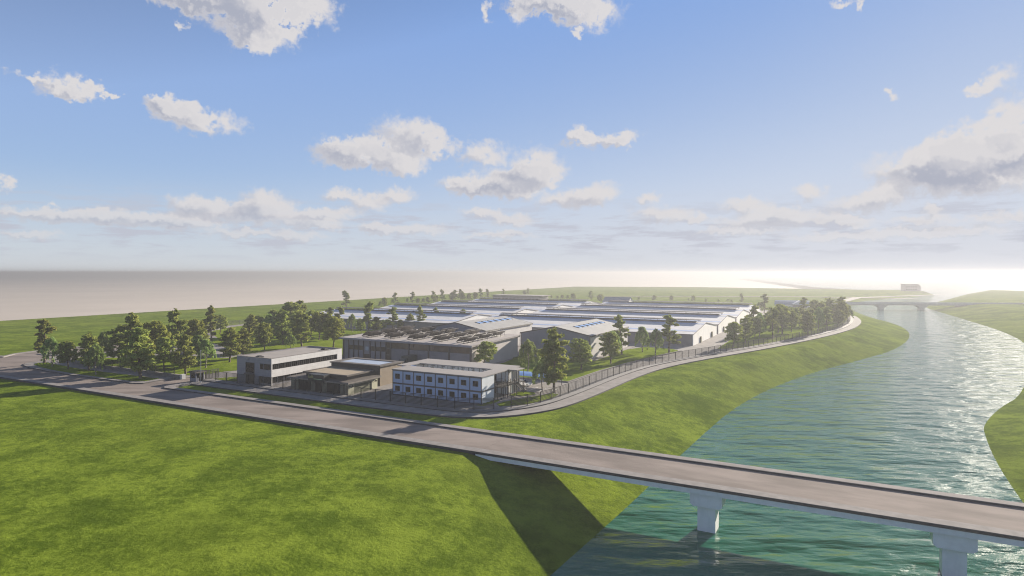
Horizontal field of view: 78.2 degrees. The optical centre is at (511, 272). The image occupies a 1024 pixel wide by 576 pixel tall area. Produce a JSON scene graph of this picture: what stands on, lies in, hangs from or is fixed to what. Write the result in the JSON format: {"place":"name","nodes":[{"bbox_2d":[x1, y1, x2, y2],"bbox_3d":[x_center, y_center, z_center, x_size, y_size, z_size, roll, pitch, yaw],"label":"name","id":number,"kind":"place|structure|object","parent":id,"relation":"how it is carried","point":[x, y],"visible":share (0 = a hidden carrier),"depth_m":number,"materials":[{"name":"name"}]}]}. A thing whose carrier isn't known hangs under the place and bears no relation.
{"place":"outdoors","nodes":[
{"label":"outdoors","id":0,"kind":"place"},
{"bbox_2d":[34,362,158,380],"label":"lawn","id":1,"kind":"structure","parent":0,"point":[56,367],"depth_m":179.08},
{"bbox_2d":[33,318,56,362],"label":"conifer tree","id":2,"kind":"object","parent":1,"relation":"on","point":[42,327],"visible":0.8,"depth_m":200.04,"materials":[{"name":"green plant"}]},
{"bbox_2d":[40,337,64,366],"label":"willow tree","id":3,"kind":"object","parent":1,"relation":"on","point":[52,342],"visible":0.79,"depth_m":191.07,"materials":[{"name":"green plant"}]},
{"bbox_2d":[54,341,79,368],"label":"broadleaf tree","id":4,"kind":"object","parent":1,"relation":"on","point":[66,347],"visible":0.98,"depth_m":186.60,"materials":[{"name":"green plant"}]},
{"bbox_2d":[75,332,104,370],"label":"cedar tree","id":5,"kind":"object","parent":1,"relation":"on","point":[88,338],"visible":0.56,"depth_m":183.70,"materials":[{"name":"green plant"}]},
{"bbox_2d":[23,363,161,383],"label":"pavement kerb","id":6,"kind":"structure","parent":1,"relation":"on","point":[94,378],"depth_m":172.11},
{"bbox_2d":[83,343,105,374],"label":"willow tree","id":7,"kind":"object","parent":1,"relation":"on","point":[95,351],"visible":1,"depth_m":176.66,"materials":[{"name":"green plant"}]},
{"bbox_2d":[117,327,156,377],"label":"cedar tree","id":8,"kind":"object","parent":1,"relation":"on","point":[137,338],"visible":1,"depth_m":170.20,"materials":[{"name":"green plant"}]},
{"bbox_2d":[24,360,174,383],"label":"pavement","id":9,"kind":"structure","parent":0,"point":[32,365],"depth_m":185.01,"materials":[{"name":"concrete"}]},
{"bbox_2d":[81,368,171,378],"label":"path","id":10,"kind":"structure","parent":0,"point":[129,373],"depth_m":179.43,"materials":[{"name":"concrete"}]},
{"bbox_2d":[0,375,480,450],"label":"pavement","id":11,"kind":"structure","parent":0,"point":[293,421],"depth_m":124.91,"materials":[{"name":"concrete"}]},
{"bbox_2d":[0,345,506,448],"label":"road","id":12,"kind":"structure","parent":0,"point":[12,365],"depth_m":136.34,"materials":[{"name":"asphalt"}]},
{"bbox_2d":[0,377,508,454],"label":"pavement kerb","id":13,"kind":"structure","parent":12,"relation":"on","point":[378,437],"depth_m":125.30,"materials":[{"name":"concrete"}]},
{"bbox_2d":[237,346,341,385],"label":"office building","id":14,"kind":"structure","parent":0,"point":[283,364],"depth_m":166.64,"materials":[{"name":"concrete"}]},
{"bbox_2d":[287,366,381,394],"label":"guest house","id":15,"kind":"structure","parent":0,"point":[346,377],"depth_m":153.67,"materials":[{"name":"concrete"}]},
{"bbox_2d":[164,383,512,435],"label":"pavement","id":16,"kind":"structure","parent":0,"point":[175,386],"depth_m":131.25,"materials":[{"name":"concrete"}]},
{"bbox_2d":[431,316,532,346],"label":"grey warehouse","id":17,"kind":"structure","parent":0,"point":[510,325],"depth_m":242.02,"materials":[{"name":"metal"}]},
{"bbox_2d":[0,287,1023,575],"bbox_3d":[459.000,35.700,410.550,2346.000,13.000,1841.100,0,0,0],"label":"ground","id":18,"kind":"structure","parent":0,"point":[96,485],"depth_m":94.83,"materials":[{"name":"green plant"}]},
{"bbox_2d":[70,356,185,378],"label":"wall","id":19,"kind":"structure","parent":18,"relation":"on","point":[179,376],"depth_m":179.42,"materials":[{"name":"concrete"}]},
{"bbox_2d":[77,356,174,373],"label":"metal fence","id":20,"kind":"object","parent":19,"relation":"on","point":[159,369],"visible":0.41,"depth_m":177.54,"materials":[{"name":"metal"}]},
{"bbox_2d":[49,310,836,408],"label":"yard","id":21,"kind":"structure","parent":18,"relation":"on","point":[713,340],"depth_m":167.81,"materials":[{"name":"concrete"}]},
{"bbox_2d":[105,344,241,357],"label":"car park","id":22,"kind":"structure","parent":21,"relation":"on","point":[216,347],"depth_m":221.27,"materials":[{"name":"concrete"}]},
{"bbox_2d":[77,326,380,374],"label":"lawn","id":23,"kind":"structure","parent":21,"relation":"on","point":[223,364],"depth_m":242.26,"materials":[{"name":"plant"}]},
{"bbox_2d":[96,331,110,352],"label":"willow tree","id":24,"kind":"object","parent":23,"relation":"on","point":[103,337],"visible":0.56,"depth_m":206.53,"materials":[{"name":"green plant"}]},
{"bbox_2d":[102,324,129,363],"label":"cedar tree","id":25,"kind":"object","parent":23,"relation":"on","point":[112,341],"visible":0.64,"depth_m":198.43,"materials":[{"name":"green plant"}]},
{"bbox_2d":[115,312,142,352],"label":"conifer tree","id":26,"kind":"object","parent":23,"relation":"on","point":[132,320],"visible":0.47,"depth_m":195.09,"materials":[{"name":"green plant"}]},
{"bbox_2d":[143,320,171,351],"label":"broadleaf tree","id":27,"kind":"object","parent":23,"relation":"on","point":[157,328],"visible":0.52,"depth_m":199.58,"materials":[{"name":"green plant"}]},
{"bbox_2d":[154,337,175,368],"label":"broadleaf tree","id":28,"kind":"object","parent":23,"relation":"on","point":[163,346],"visible":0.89,"depth_m":186.59,"materials":[{"name":"green plant"}]},
{"bbox_2d":[166,308,188,348],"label":"conifer tree","id":29,"kind":"object","parent":23,"relation":"on","point":[172,316],"visible":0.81,"depth_m":214.93,"materials":[{"name":"green plant"}]},
{"bbox_2d":[170,334,197,373],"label":"cedar tree","id":30,"kind":"object","parent":23,"relation":"on","point":[183,343],"visible":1,"depth_m":177.37,"materials":[{"name":"green plant"}]},
{"bbox_2d":[182,319,207,340],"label":"broadleaf tree","id":31,"kind":"object","parent":23,"relation":"on","point":[197,324],"visible":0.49,"depth_m":223.67,"materials":[{"name":"green plant"}]},
{"bbox_2d":[189,335,204,364],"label":"willow tree","id":32,"kind":"object","parent":23,"relation":"on","point":[195,344],"visible":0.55,"depth_m":194.15,"materials":[{"name":"green plant"}]},
{"bbox_2d":[197,339,216,367],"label":"willow tree","id":33,"kind":"object","parent":23,"relation":"on","point":[209,350],"visible":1,"depth_m":189.99,"materials":[{"name":"green plant"}]},
{"bbox_2d":[202,305,218,343],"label":"conifer tree","id":34,"kind":"object","parent":23,"relation":"on","point":[210,318],"visible":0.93,"depth_m":254.28,"materials":[{"name":"green plant"}]},
{"bbox_2d":[214,314,228,333],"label":"broadleaf tree","id":35,"kind":"object","parent":23,"relation":"on","point":[221,319],"visible":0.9,"depth_m":294.87,"materials":[{"name":"green plant"}]},
{"bbox_2d":[218,327,242,361],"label":"cedar tree","id":36,"kind":"object","parent":23,"relation":"on","point":[229,337],"visible":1,"depth_m":202.04,"materials":[{"name":"green plant"}]},
{"bbox_2d":[234,328,254,354],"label":"cedar tree","id":37,"kind":"object","parent":23,"relation":"on","point":[244,342],"visible":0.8,"depth_m":212.45,"materials":[{"name":"green plant"}]},
{"bbox_2d":[242,313,259,340],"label":"tree","id":38,"kind":"object","parent":23,"relation":"on","point":[251,323],"visible":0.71,"depth_m":265.05,"materials":[{"name":"green plant"}]},
{"bbox_2d":[254,322,273,351],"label":"broadleaf tree","id":39,"kind":"object","parent":23,"relation":"on","point":[263,332],"visible":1,"depth_m":229.01,"materials":[{"name":"green plant"}]},
{"bbox_2d":[261,314,277,344],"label":"willow tree","id":40,"kind":"object","parent":23,"relation":"on","point":[269,318],"visible":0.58,"depth_m":250.25,"materials":[{"name":"green plant"}]},
{"bbox_2d":[270,309,292,344],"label":"cedar tree","id":41,"kind":"object","parent":23,"relation":"on","point":[281,333],"visible":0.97,"depth_m":251.56,"materials":[{"name":"green plant"}]},
{"bbox_2d":[280,302,304,327],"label":"broadleaf tree","id":42,"kind":"object","parent":23,"relation":"on","point":[291,306],"visible":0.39,"depth_m":294.98,"materials":[{"name":"green plant"}]},
{"bbox_2d":[289,310,312,346],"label":"tree","id":43,"kind":"object","parent":23,"relation":"on","point":[301,326],"visible":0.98,"depth_m":242.75,"materials":[{"name":"green plant"}]},
{"bbox_2d":[310,312,329,339],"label":"broadleaf tree","id":44,"kind":"object","parent":23,"relation":"on","point":[317,318],"visible":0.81,"depth_m":268.61,"materials":[{"name":"green plant"}]},
{"bbox_2d":[322,317,344,346],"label":"broadleaf tree","id":45,"kind":"object","parent":23,"relation":"on","point":[334,324],"visible":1,"depth_m":241.31,"materials":[{"name":"green plant"}]},
{"bbox_2d":[360,301,374,330],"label":"conifer tree","id":46,"kind":"object","parent":23,"relation":"on","point":[367,317],"visible":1,"depth_m":295.74,"materials":[{"name":"green plant"}]},
{"bbox_2d":[369,316,382,330],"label":"cedar tree","id":47,"kind":"object","parent":23,"relation":"on","point":[376,326],"visible":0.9,"depth_m":299.87,"materials":[{"name":"green plant"}]},
{"bbox_2d":[385,307,398,327],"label":"conifer tree","id":48,"kind":"object","parent":23,"relation":"on","point":[394,317],"visible":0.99,"depth_m":307.70,"materials":[{"name":"green plant"}]},
{"bbox_2d":[330,357,403,385],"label":"brown block","id":49,"kind":"structure","parent":21,"relation":"on","point":[382,368],"depth_m":164.12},
{"bbox_2d":[310,307,490,328],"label":"long shed","id":50,"kind":"structure","parent":21,"relation":"on","point":[434,318],"depth_m":328.01,"materials":[{"name":"grey metal"}]},
{"bbox_2d":[399,354,416,363],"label":"truck","id":51,"kind":"object","parent":21,"relation":"on","point":[409,358],"visible":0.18,"depth_m":193.65,"materials":[{"name":"paint"}]},
{"bbox_2d":[339,325,519,363],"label":"workshop hall","id":52,"kind":"structure","parent":21,"relation":"on","point":[422,343],"depth_m":205.50,"materials":[{"name":"grey metal"}]},
{"bbox_2d":[391,349,407,360],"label":"loading door","id":53,"kind":"structure","parent":52,"relation":"in","point":[396,354],"depth_m":202.45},
{"bbox_2d":[409,350,427,360],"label":"loading door","id":54,"kind":"structure","parent":52,"relation":"in","point":[421,355],"depth_m":198.15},
{"bbox_2d":[410,344,427,350],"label":"window","id":55,"kind":"structure","parent":52,"relation":"in","point":[421,347],"depth_m":198.54,"materials":[{"name":"grey glass"}]},
{"bbox_2d":[429,351,447,359],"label":"loading door","id":56,"kind":"structure","parent":52,"relation":"in","point":[432,355],"depth_m":194.93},
{"bbox_2d":[430,345,447,351],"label":"window","id":57,"kind":"structure","parent":52,"relation":"in","point":[435,348],"depth_m":195.13,"materials":[{"name":"grey glass"}]},
{"bbox_2d":[450,346,469,353],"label":"window","id":58,"kind":"structure","parent":52,"relation":"in","point":[464,350],"depth_m":191.30,"materials":[{"name":"grey glass"}]},
{"bbox_2d":[450,353,469,361],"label":"loading door","id":59,"kind":"structure","parent":52,"relation":"in","point":[453,356],"depth_m":191.30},
{"bbox_2d":[373,303,537,315],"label":"long shed","id":60,"kind":"structure","parent":21,"relation":"on","point":[494,310],"depth_m":384.37,"materials":[{"name":"grey metal"}]},
{"bbox_2d":[392,359,526,402],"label":"container block","id":61,"kind":"structure","parent":21,"relation":"on","point":[461,380],"depth_m":145.74,"materials":[{"name":"white metal"}]},
{"bbox_2d":[474,341,497,362],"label":"broadleaf tree","id":62,"kind":"object","parent":21,"relation":"on","point":[485,350],"visible":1,"depth_m":189.67,"materials":[{"name":"green plant"}]},
{"bbox_2d":[431,300,572,309],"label":"long shed","id":63,"kind":"structure","parent":21,"relation":"on","point":[533,305],"depth_m":432.79,"materials":[{"name":"grey paint"}]},
{"bbox_2d":[497,393,557,406],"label":"lawn","id":64,"kind":"structure","parent":21,"relation":"on","point":[506,403],"depth_m":140.85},
{"bbox_2d":[468,297,600,305],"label":"long shed","id":65,"kind":"structure","parent":21,"relation":"on","point":[571,302],"depth_m":482.06,"materials":[{"name":"grey paint"}]},
{"bbox_2d":[532,359,550,390],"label":"willow tree","id":66,"kind":"object","parent":21,"relation":"on","point":[538,369],"visible":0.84,"depth_m":152.43,"materials":[{"name":"green plant"}]},
{"bbox_2d":[537,327,569,392],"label":"cedar tree","id":67,"kind":"object","parent":21,"relation":"on","point":[552,359],"visible":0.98,"depth_m":150.74,"materials":[{"name":"green plant"}]},
{"bbox_2d":[518,319,634,360],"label":"grey warehouse","id":68,"kind":"structure","parent":21,"relation":"on","point":[592,331],"depth_m":216.68,"materials":[{"name":"metal"}]},
{"bbox_2d":[500,347,677,380],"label":"lawn","id":69,"kind":"structure","parent":21,"relation":"on","point":[573,371],"depth_m":200.90,"materials":[{"name":"plant"}]},
{"bbox_2d":[518,339,540,370],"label":"willow tree","id":70,"kind":"object","parent":69,"relation":"on","point":[528,347],"visible":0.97,"depth_m":181.89,"materials":[{"name":"green plant"}]},
{"bbox_2d":[567,338,592,369],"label":"broadleaf tree","id":71,"kind":"object","parent":69,"relation":"on","point":[582,351],"visible":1,"depth_m":184.15,"materials":[{"name":"green plant"}]},
{"bbox_2d":[598,332,620,363],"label":"broadleaf tree","id":72,"kind":"object","parent":69,"relation":"on","point":[610,349],"visible":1,"depth_m":197.69,"materials":[{"name":"green plant"}]},
{"bbox_2d":[612,314,630,354],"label":"conifer tree","id":73,"kind":"object","parent":69,"relation":"on","point":[619,323],"visible":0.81,"depth_m":220.43,"materials":[{"name":"green plant"}]},
{"bbox_2d":[634,326,648,351],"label":"willow tree","id":74,"kind":"object","parent":69,"relation":"on","point":[641,334],"visible":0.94,"depth_m":226.91,"materials":[{"name":"green plant"}]},
{"bbox_2d":[645,328,663,354],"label":"willow tree","id":75,"kind":"object","parent":69,"relation":"on","point":[652,338],"visible":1,"depth_m":218.34,"materials":[{"name":"green plant"}]},
{"bbox_2d":[661,314,680,352],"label":"conifer tree","id":76,"kind":"object","parent":69,"relation":"on","point":[666,329],"visible":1,"depth_m":224.47,"materials":[{"name":"green plant"}]},
{"bbox_2d":[519,350,681,382],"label":"lawn kerb","id":77,"kind":"structure","parent":21,"relation":"on","point":[596,371],"depth_m":178.72,"materials":[{"name":"concrete"}]},
{"bbox_2d":[488,312,716,345],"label":"long shed","id":78,"kind":"structure","parent":21,"relation":"on","point":[691,333],"depth_m":277.29,"materials":[{"name":"white metal"}]},
{"bbox_2d":[602,297,633,302],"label":"blue roofed barn","id":79,"kind":"structure","parent":21,"relation":"on","point":[606,299],"depth_m":540.46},
{"bbox_2d":[533,307,735,333],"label":"long shed","id":80,"kind":"structure","parent":21,"relation":"on","point":[721,321],"depth_m":331.47,"materials":[{"name":"white metal"}]},
{"bbox_2d":[571,303,748,323],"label":"long shed","id":81,"kind":"structure","parent":21,"relation":"on","point":[738,314],"depth_m":380.22,"materials":[{"name":"white metal"}]},
{"bbox_2d":[599,300,759,316],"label":"long shed","id":82,"kind":"structure","parent":21,"relation":"on","point":[746,306],"depth_m":430.28,"materials":[{"name":"grey paint"}]},
{"bbox_2d":[719,314,846,348],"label":"lawn","id":83,"kind":"structure","parent":21,"relation":"on","point":[786,331],"depth_m":297.86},
{"bbox_2d":[724,322,743,346],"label":"broadleaf tree","id":84,"kind":"object","parent":83,"relation":"on","point":[732,327],"visible":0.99,"depth_m":243.06,"materials":[{"name":"green plant"}]},
{"bbox_2d":[737,316,754,342],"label":"tree","id":85,"kind":"object","parent":83,"relation":"on","point":[747,327],"visible":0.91,"depth_m":255.95,"materials":[{"name":"green plant"}]},
{"bbox_2d":[749,316,763,337],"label":"broadleaf tree","id":86,"kind":"object","parent":83,"relation":"on","point":[757,322],"visible":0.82,"depth_m":276.37,"materials":[{"name":"green plant"}]},
{"bbox_2d":[763,308,780,338],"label":"conifer tree","id":87,"kind":"object","parent":83,"relation":"on","point":[773,315],"visible":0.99,"depth_m":275.26,"materials":[{"name":"green plant"}]},
{"bbox_2d":[770,304,790,332],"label":"broadleaf tree","id":88,"kind":"object","parent":83,"relation":"on","point":[786,310],"visible":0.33,"depth_m":299.64,"materials":[{"name":"green plant"}]},
{"bbox_2d":[775,306,788,333],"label":"conifer tree","id":89,"kind":"object","parent":83,"relation":"on","point":[781,321],"visible":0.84,"depth_m":293.35,"materials":[{"name":"green plant"}]},
{"bbox_2d":[786,310,798,331],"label":"broadleaf tree","id":90,"kind":"object","parent":83,"relation":"on","point":[792,316],"visible":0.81,"depth_m":303.00,"materials":[{"name":"green plant"}]},
{"bbox_2d":[798,310,815,334],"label":"tree","id":91,"kind":"object","parent":83,"relation":"on","point":[806,319],"visible":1,"depth_m":288.11,"materials":[{"name":"green plant"}]},
{"bbox_2d":[813,307,824,330],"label":"willow tree","id":92,"kind":"object","parent":83,"relation":"on","point":[820,313],"visible":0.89,"depth_m":309.79,"materials":[{"name":"green plant"}]},
{"bbox_2d":[817,306,832,329],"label":"conifer tree","id":93,"kind":"object","parent":83,"relation":"on","point":[827,311],"visible":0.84,"depth_m":315.87,"materials":[{"name":"green plant"}]},
{"bbox_2d":[832,310,845,322],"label":"broadleaf tree","id":94,"kind":"object","parent":83,"relation":"on","point":[840,314],"visible":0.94,"depth_m":332.13,"materials":[{"name":"green plant"}]},
{"bbox_2d":[834,300,849,323],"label":"broadleaf tree","id":95,"kind":"object","parent":21,"relation":"on","point":[843,306],"visible":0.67,"depth_m":343.29,"materials":[{"name":"green plant"}]},
{"bbox_2d":[493,294,550,299],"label":"long brown building","id":96,"kind":"structure","parent":18,"relation":"on","point":[507,296],"depth_m":611.30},
{"bbox_2d":[192,323,860,418],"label":"path edging","id":97,"kind":"object","parent":18,"relation":"on","point":[498,416],"visible":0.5,"depth_m":144.01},
{"bbox_2d":[201,320,853,412],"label":"path kerb","id":98,"kind":"structure","parent":18,"relation":"on","point":[493,411],"depth_m":149.22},
{"bbox_2d":[204,310,852,411],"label":"path verge","id":99,"kind":"structure","parent":18,"relation":"on","point":[575,391],"depth_m":153.23,"materials":[{"name":"concrete"}]},
{"bbox_2d":[205,370,493,408],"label":"metal fence","id":100,"kind":"object","parent":99,"relation":"on","point":[250,381],"visible":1,"depth_m":144.74,"materials":[{"name":"metal"}]},
{"bbox_2d":[511,332,799,407],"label":"metal fence","id":101,"kind":"object","parent":99,"relation":"on","point":[560,393],"visible":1,"depth_m":183.89,"materials":[{"name":"metal"}]},
{"bbox_2d":[802,308,849,336],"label":"metal fence","id":102,"kind":"object","parent":99,"relation":"on","point":[838,324],"visible":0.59,"depth_m":307.59,"materials":[{"name":"metal"}]},
{"bbox_2d":[475,433,1023,575],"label":"road bridge","id":103,"kind":"structure","parent":18,"relation":"on","point":[957,526],"depth_m":84.19,"materials":[{"name":"concrete"}]},
{"bbox_2d":[759,293,768,312],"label":"conifer tree","id":104,"kind":"object","parent":18,"relation":"on","point":[765,299],"visible":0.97,"depth_m":448.65,"materials":[{"name":"green plant"}]},
{"bbox_2d":[774,300,809,307],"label":"blue grey hall","id":105,"kind":"structure","parent":18,"relation":"on","point":[787,303],"depth_m":506.49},
{"bbox_2d":[836,302,1023,309],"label":"road bridge","id":106,"kind":"structure","parent":18,"relation":"on","point":[918,305],"depth_m":590.10,"materials":[{"name":"white paint"}]},
{"bbox_2d":[0,274,1023,320],"bbox_3d":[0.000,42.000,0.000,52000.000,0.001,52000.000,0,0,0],"label":"ground","id":107,"kind":"structure","parent":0,"point":[30,296],"depth_m":1890.08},
{"bbox_2d":[0,0,1023,273],"label":"sky","id":108,"kind":"structure","parent":0,"point":[137,136],"materials":[{"name":"blue"}]},
{"bbox_2d":[189,315,860,416],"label":"path","id":109,"kind":"structure","parent":0,"point":[604,387],"depth_m":149.24,"materials":[{"name":"concrete"}]},
{"bbox_2d":[187,370,206,381],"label":"guard booth","id":110,"kind":"object","parent":109,"relation":"on","point":[194,375],"visible":0.99,"depth_m":167.18,"materials":[{"name":"metal"}]},
{"bbox_2d":[660,296,910,298],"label":"road","id":111,"kind":"structure","parent":0,"point":[771,296],"depth_m":761.47,"materials":[{"name":"asphalt"}]},
{"bbox_2d":[550,278,1023,575],"bbox_3d":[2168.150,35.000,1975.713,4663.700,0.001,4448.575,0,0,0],"label":"water","id":112,"kind":"structure","parent":0,"point":[927,399],"depth_m":122.50,"materials":[{"name":"liquid"}]},
{"bbox_2d":[901,284,920,290],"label":"river house","id":113,"kind":"structure","parent":0,"point":[910,287],"depth_m":1000.45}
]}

